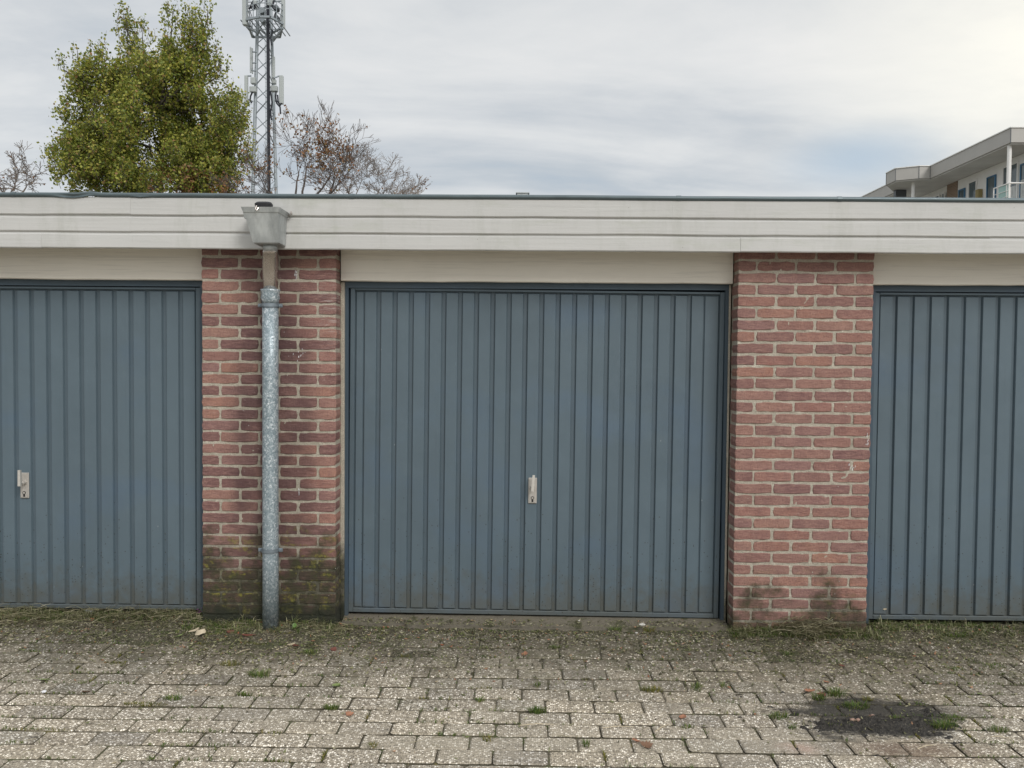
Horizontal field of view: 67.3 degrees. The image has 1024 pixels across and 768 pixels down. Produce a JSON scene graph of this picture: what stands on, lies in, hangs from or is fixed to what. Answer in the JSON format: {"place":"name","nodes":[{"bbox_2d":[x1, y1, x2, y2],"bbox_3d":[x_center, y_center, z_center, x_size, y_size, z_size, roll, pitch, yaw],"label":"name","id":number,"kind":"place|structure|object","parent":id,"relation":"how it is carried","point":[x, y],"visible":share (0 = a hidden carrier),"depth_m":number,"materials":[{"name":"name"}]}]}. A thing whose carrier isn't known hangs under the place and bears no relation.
{"place":"outdoors","nodes":[
{"label":"outdoors","id":0,"kind":"place"},
{"bbox_2d":[0,603,1022,640],"bbox_3d":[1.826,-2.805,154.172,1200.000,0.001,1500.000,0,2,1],"label":"ground","id":1,"kind":"structure","parent":0,"point":[197,610],"depth_m":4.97,"materials":[{"name":"green plant"}]},
{"bbox_2d":[0,140,55,191],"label":"bare tree","id":2,"kind":"object","parent":1,"relation":"on","point":[16,178],"visible":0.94,"depth_m":17.10,"materials":[{"name":"brown plant"}]},
{"bbox_2d":[34,0,258,196],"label":"maple tree","id":3,"kind":"object","parent":1,"relation":"on","point":[108,156],"visible":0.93,"depth_m":17.15,"materials":[{"name":"green plant"}]},
{"bbox_2d":[240,0,289,193],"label":"radio mast","id":4,"kind":"object","parent":1,"relation":"on","point":[271,91],"visible":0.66,"depth_m":49.24,"materials":[{"name":"metal"}]},
{"bbox_2d":[207,97,379,193],"bbox_3d":[-4.431,-2.380,15.922,3.536,6.930,1.700,1,2,13],"label":"half bare tree","id":5,"kind":"object","parent":1,"relation":"on","point":[324,142],"visible":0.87,"depth_m":15.72,"materials":[{"name":"brown plant"}]},
{"bbox_2d":[302,138,423,193],"bbox_3d":[-3.579,-2.447,18.858,2.876,6.909,1.818,0,2,1],"label":"bare tree","id":6,"kind":"object","parent":1,"relation":"on","point":[376,188],"visible":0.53,"depth_m":18.64,"materials":[{"name":"brown plant"}]},
{"bbox_2d":[382,173,430,193],"bbox_3d":[-2.395,-1.804,17.289,1.131,5.733,0.572,1,2,11],"label":"bare tree","id":7,"kind":"object","parent":1,"relation":"on","point":[420,183],"visible":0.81,"depth_m":17.22,"materials":[{"name":"brown plant"}]},
{"bbox_2d":[0,191,1023,633],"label":"garage building","id":8,"kind":"structure","parent":1,"relation":"on","point":[510,411],"depth_m":4.33,"materials":[{"name":"brick"}]},
{"bbox_2d":[0,279,202,615],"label":"garage door","id":9,"kind":"structure","parent":8,"relation":"in","point":[101,407],"depth_m":4.39,"materials":[{"name":"paint"}]},
{"bbox_2d":[345,281,728,619],"bbox_3d":[0.130,0.403,4.377,2.151,1.944,0.150,0,2,1],"label":"garage door","id":10,"kind":"structure","parent":8,"relation":"in","point":[511,448],"depth_m":4.36,"materials":[{"name":"paint"}]},
{"bbox_2d":[866,285,1023,622],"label":"garage door","id":11,"kind":"structure","parent":8,"relation":"in","point":[945,541],"depth_m":4.33,"materials":[{"name":"paint"}]},
{"bbox_2d":[861,126,1023,197],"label":"apartment building","id":12,"kind":"structure","parent":1,"relation":"on","point":[992,166],"depth_m":29.24,"materials":[{"name":"white"}]},
{"bbox_2d":[958,188,965,197],"bbox_3d":[17.964,-6.817,30.767,0.049,1.950,0.448,0,2,1],"label":"window","id":13,"kind":"structure","parent":12,"relation":"in","point":[962,192],"depth_m":30.69,"materials":[{"name":"glass"}]},
{"bbox_2d":[968,179,977,197],"bbox_3d":[17.958,-7.120,30.024,0.049,1.600,0.564,0,2,1],"label":"window","id":14,"kind":"structure","parent":12,"relation":"in","point":[972,186],"depth_m":30.02,"materials":[{"name":"clear glass"}]},
{"bbox_2d":[986,174,996,197],"bbox_3d":[17.941,-6.786,28.835,0.049,2.000,0.552,0,2,1],"label":"door","id":15,"kind":"structure","parent":12,"relation":"in","point":[991,181],"depth_m":28.81,"materials":[{"name":"blue paint"}]},
{"bbox_2d":[1002,161,1018,197],"bbox_3d":[17.931,-7.079,27.701,0.049,1.650,0.875,0,2,1],"label":"window","id":16,"kind":"structure","parent":12,"relation":"in","point":[1014,166],"depth_m":27.49,"materials":[{"name":"clear glass"}]},
{"bbox_2d":[1019,163,1023,197],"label":"door","id":17,"kind":"structure","parent":12,"relation":"in","point":[1021,178],"depth_m":27.05,"materials":[{"name":"blue paint"}]},
{"bbox_2d":[0,626,1023,767],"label":"pavement","id":18,"kind":"structure","parent":0,"point":[127,740],"depth_m":3.30,"materials":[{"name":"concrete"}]},
{"bbox_2d":[123,701,165,706],"bbox_3d":[-1.567,1.367,3.292,0.199,0.016,0.047,0,2,1],"label":"grass tuft","id":19,"kind":"object","parent":18,"relation":"on","point":[141,703],"visible":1,"depth_m":3.29,"materials":[{"name":"green plant"}]},
{"bbox_2d":[161,693,184,700],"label":"grass tuft","id":20,"kind":"object","parent":18,"relation":"on","point":[169,697],"visible":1,"depth_m":3.34,"materials":[{"name":"green plant"}]},
{"bbox_2d":[219,660,241,665],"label":"grass tuft","id":21,"kind":"object","parent":18,"relation":"on","point":[235,664],"visible":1,"depth_m":3.73,"materials":[{"name":"green plant"}]},
{"bbox_2d":[236,690,252,695],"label":"grass tuft","id":22,"kind":"object","parent":18,"relation":"on","point":[243,694],"visible":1,"depth_m":3.39,"materials":[{"name":"green plant"}]},
{"bbox_2d":[248,668,271,677],"bbox_3d":[-1.187,1.354,3.603,0.145,0.030,0.107,0,2,1],"label":"grass tuft","id":23,"kind":"object","parent":18,"relation":"on","point":[255,676],"visible":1,"depth_m":3.60,"materials":[{"name":"green plant"}]},
{"bbox_2d":[303,648,318,654],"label":"grass tuft","id":24,"kind":"object","parent":18,"relation":"on","point":[311,650],"visible":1,"depth_m":3.90,"materials":[{"name":"green plant"}]},
{"bbox_2d":[323,703,339,709],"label":"grass tuft","id":25,"kind":"object","parent":18,"relation":"on","point":[332,707],"visible":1,"depth_m":3.26,"materials":[{"name":"green plant"}]},
{"bbox_2d":[367,741,378,748],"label":"grass tuft","id":26,"kind":"object","parent":18,"relation":"on","point":[373,744],"visible":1,"depth_m":2.96,"materials":[{"name":"green plant"}]},
{"bbox_2d":[473,697,485,702],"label":"grass tuft","id":27,"kind":"object","parent":18,"relation":"on","point":[479,700],"visible":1,"depth_m":3.36,"materials":[{"name":"green plant"}]},
{"bbox_2d":[479,735,493,741],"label":"grass tuft","id":28,"kind":"object","parent":18,"relation":"on","point":[486,738],"visible":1,"depth_m":3.01,"materials":[{"name":"green plant"}]},
{"bbox_2d":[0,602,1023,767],"bbox_3d":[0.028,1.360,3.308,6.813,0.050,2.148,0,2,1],"label":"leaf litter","id":29,"kind":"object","parent":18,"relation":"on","point":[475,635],"visible":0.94,"depth_m":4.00,"materials":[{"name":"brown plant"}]},
{"bbox_2d":[527,706,546,713],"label":"grass tuft","id":30,"kind":"object","parent":18,"relation":"on","point":[536,710],"visible":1,"depth_m":3.25,"materials":[{"name":"green plant"}]},
{"bbox_2d":[581,738,592,747],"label":"grass tuft","id":31,"kind":"object","parent":18,"relation":"on","point":[587,742],"visible":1,"depth_m":2.99,"materials":[{"name":"green plant"}]},
{"bbox_2d":[602,726,632,727],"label":"twig","id":32,"kind":"object","parent":18,"relation":"on","point":[617,726],"visible":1,"depth_m":3.12,"materials":[{"name":"beige wood"}]},
{"bbox_2d":[640,740,654,748],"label":"fallen leaf","id":33,"kind":"object","parent":18,"relation":"on","point":[646,744],"visible":1,"depth_m":2.98,"materials":[{"name":"brown plant"}]},
{"bbox_2d":[639,685,663,692],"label":"grass tuft","id":34,"kind":"object","parent":18,"relation":"on","point":[653,689],"visible":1,"depth_m":3.48,"materials":[{"name":"green plant"}]},
{"bbox_2d":[691,681,702,689],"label":"grass tuft","id":35,"kind":"object","parent":18,"relation":"on","point":[697,684],"visible":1,"depth_m":3.52,"materials":[{"name":"green plant"}]},
{"bbox_2d":[769,711,790,720],"bbox_3d":[1.116,1.386,3.219,0.112,0.026,0.083,0,2,1],"label":"grass tuft","id":36,"kind":"object","parent":18,"relation":"on","point":[776,714],"visible":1,"depth_m":3.22,"materials":[{"name":"green plant"}]},
{"bbox_2d":[788,723,797,729],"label":"grass tuft","id":37,"kind":"object","parent":18,"relation":"on","point":[792,727],"visible":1,"depth_m":3.13,"materials":[{"name":"green plant"}]},
{"bbox_2d":[810,690,831,700],"bbox_3d":[1.361,1.379,3.401,0.102,0.034,0.087,0,2,1],"label":"grass tuft","id":38,"kind":"object","parent":18,"relation":"on","point":[822,698],"visible":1,"depth_m":3.40,"materials":[{"name":"green plant"}]},
{"bbox_2d":[825,685,848,697],"bbox_3d":[1.453,1.377,3.446,0.122,0.036,0.111,1,2,28],"label":"grass tuft","id":39,"kind":"object","parent":18,"relation":"on","point":[834,692],"visible":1,"depth_m":3.45,"materials":[{"name":"green plant"}]},
{"bbox_2d":[841,699,871,709],"bbox_3d":[1.482,1.385,3.323,0.149,0.028,0.100,0,2,1],"label":"grass tuft","id":40,"kind":"object","parent":18,"relation":"on","point":[853,704],"visible":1,"depth_m":3.33,"materials":[{"name":"green plant"}]},
{"bbox_2d":[861,696,875,701],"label":"grass tuft","id":41,"kind":"object","parent":18,"relation":"on","point":[868,699],"visible":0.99,"depth_m":3.39,"materials":[{"name":"green plant"}]},
{"bbox_2d":[939,713,965,721],"bbox_3d":[1.840,1.394,3.214,0.126,0.023,0.080,0,2,1],"label":"grass tuft","id":42,"kind":"object","parent":18,"relation":"on","point":[950,719],"visible":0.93,"depth_m":3.21,"materials":[{"name":"green plant"}]},
{"bbox_2d":[948,665,964,670],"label":"grass tuft","id":43,"kind":"object","parent":18,"relation":"on","point":[954,667],"visible":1,"depth_m":3.75,"materials":[{"name":"green plant"}]},
{"bbox_2d":[983,663,1008,668],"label":"grass tuft","id":44,"kind":"object","parent":18,"relation":"on","point":[994,665],"visible":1,"depth_m":3.79,"materials":[{"name":"green plant"}]},
{"bbox_2d":[987,724,1008,732],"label":"grass tuft","id":45,"kind":"object","parent":18,"relation":"on","point":[995,729],"visible":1,"depth_m":3.12,"materials":[{"name":"green plant"}]},
{"bbox_2d":[0,612,1023,707],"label":"soil","id":46,"kind":"structure","parent":0,"point":[137,638],"depth_m":4.12,"materials":[{"name":"brown soil"}]},
{"bbox_2d":[189,627,205,634],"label":"dry leaf","id":47,"kind":"object","parent":46,"relation":"on","point":[198,631],"visible":1,"depth_m":4.08,"materials":[{"name":"beige plant"}]},
{"bbox_2d":[605,624,623,630],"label":"grass tuft","id":48,"kind":"object","parent":46,"relation":"on","point":[615,627],"visible":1,"depth_m":4.25,"materials":[{"name":"green plant"}]},
{"bbox_2d":[642,626,655,632],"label":"grass tuft","id":49,"kind":"object","parent":46,"relation":"on","point":[648,629],"visible":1,"depth_m":4.24,"materials":[{"name":"green plant"}]},
{"bbox_2d":[727,616,878,643],"bbox_3d":[1.577,1.318,4.166,0.846,0.109,0.304,0,2,1],"label":"twig pile","id":50,"kind":"object","parent":46,"relation":"on","point":[808,626],"visible":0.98,"depth_m":4.16,"materials":[{"name":"brown plant"}]},
{"bbox_2d":[943,632,967,637],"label":"grass tuft","id":51,"kind":"object","parent":46,"relation":"on","point":[963,634],"visible":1,"depth_m":4.17,"materials":[{"name":"green plant"}]},
{"bbox_2d":[0,609,1023,767],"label":"grass","id":52,"kind":"structure","parent":0,"point":[732,636],"depth_m":3.97,"materials":[{"name":"green plant"}]},
{"bbox_2d":[0,0,1023,196],"label":"sky","id":53,"kind":"structure","parent":0,"point":[769,98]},
{"bbox_2d":[735,691,1023,767],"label":"soil","id":54,"kind":"structure","parent":0,"point":[878,725],"depth_m":3.13,"materials":[{"name":"black soil"}]},
{"bbox_2d":[926,717,958,728],"bbox_3d":[1.757,1.388,3.150,0.150,0.030,0.098,0,2,1],"label":"grass tuft","id":55,"kind":"object","parent":54,"relation":"on","point":[938,725],"visible":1,"depth_m":3.15,"materials":[{"name":"green plant"}]}
]}

